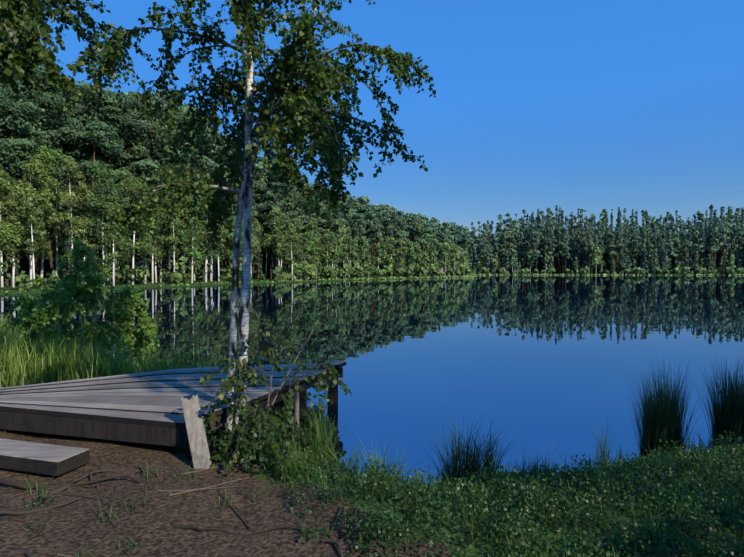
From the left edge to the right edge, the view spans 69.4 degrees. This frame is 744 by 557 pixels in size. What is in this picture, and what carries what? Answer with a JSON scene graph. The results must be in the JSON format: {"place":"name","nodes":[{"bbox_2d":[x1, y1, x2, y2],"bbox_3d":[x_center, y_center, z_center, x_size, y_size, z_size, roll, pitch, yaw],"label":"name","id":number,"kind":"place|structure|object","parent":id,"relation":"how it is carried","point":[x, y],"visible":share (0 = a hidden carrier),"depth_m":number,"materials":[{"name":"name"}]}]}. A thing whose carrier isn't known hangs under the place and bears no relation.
{"place":"outdoors","nodes":[
{"label":"outdoors","id":0,"kind":"place"},
{"bbox_2d":[0,275,743,484],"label":"lake water","id":1,"kind":"structure","parent":0,"point":[541,360],"depth_m":13.01,"materials":[{"name":"blue liquid"}]},
{"bbox_2d":[0,247,743,556],"bbox_3d":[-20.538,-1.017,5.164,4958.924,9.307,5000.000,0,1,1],"label":"ground","id":2,"kind":"structure","parent":0,"point":[71,528],"depth_m":3.41,"materials":[{"name":"brown soil"}]},
{"bbox_2d":[0,438,89,475],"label":"wooden step","id":3,"kind":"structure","parent":2,"relation":"on","point":[39,458],"depth_m":4.07,"materials":[{"name":"grey wood"}]},
{"bbox_2d":[1,274,89,348],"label":"bush","id":4,"kind":"object","parent":2,"relation":"on","point":[30,301],"visible":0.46,"depth_m":9.62,"materials":[{"name":"green plant"}]},
{"bbox_2d":[0,0,117,132],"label":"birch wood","id":5,"kind":"object","parent":2,"relation":"on","point":[21,20],"visible":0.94,"depth_m":4.06,"materials":[{"name":"green plant"}]},
{"bbox_2d":[18,237,159,364],"bbox_3d":[-4.766,0.534,9.284,1.979,2.462,1.430,0,1,1],"label":"bush","id":6,"kind":"object","parent":2,"relation":"on","point":[82,293],"visible":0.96,"depth_m":9.13,"materials":[{"name":"green plant"}]},
{"bbox_2d":[0,362,345,447],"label":"dock planks","id":7,"kind":"object","parent":2,"relation":"on","point":[145,407],"visible":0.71,"depth_m":5.13,"materials":[{"name":"grey wood"}]},
{"bbox_2d":[181,393,211,468],"bbox_3d":[-1.388,1.250,4.260,0.135,0.620,0.408,-1,1,-39],"label":"leaning board","id":8,"kind":"object","parent":2,"relation":"on","point":[198,444],"visible":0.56,"depth_m":4.25,"materials":[{"name":"grey wood"}]},
{"bbox_2d":[58,0,435,445],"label":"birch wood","id":9,"kind":"object","parent":2,"relation":"on","point":[302,108],"visible":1,"depth_m":4.59,"materials":[{"name":"green plant"}]},
{"bbox_2d":[201,336,347,468],"bbox_3d":[-0.921,1.002,4.448,1.324,1.032,0.816,0,1,7],"label":"birch sapling wood","id":10,"kind":"object","parent":2,"relation":"on","point":[289,422],"visible":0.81,"depth_m":4.43,"materials":[{"name":"green plant"}]},
{"bbox_2d":[200,300,351,475],"bbox_3d":[-0.823,0.854,4.520,1.265,1.332,0.830,-1,1,-43],"label":"birch sapling wood","id":11,"kind":"object","parent":2,"relation":"on","point":[256,337],"visible":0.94,"depth_m":4.44,"materials":[{"name":"green plant"}]},
{"bbox_2d":[0,462,738,556],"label":"fallen twigs","id":12,"kind":"object","parent":2,"relation":"on","point":[63,487],"visible":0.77,"depth_m":3.63,"materials":[{"name":"brown wood"}]},
{"bbox_2d":[0,58,743,292],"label":"forest","id":13,"kind":"object","parent":2,"relation":"on","point":[78,129],"depth_m":83.16,"materials":[{"name":"green plant"}]},
{"bbox_2d":[0,312,743,556],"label":"grass","id":14,"kind":"structure","parent":2,"relation":"on","point":[661,419],"depth_m":5.23,"materials":[{"name":"green plant"}]},
{"bbox_2d":[0,404,743,556],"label":"undergrowth leaves","id":15,"kind":"object","parent":2,"relation":"on","point":[590,478],"visible":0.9,"depth_m":3.43,"materials":[{"name":"green plant"}]},
{"bbox_2d":[22,0,743,258],"label":"sky","id":16,"kind":"structure","parent":0,"point":[593,106],"materials":[{"name":"blue"}]}
]}

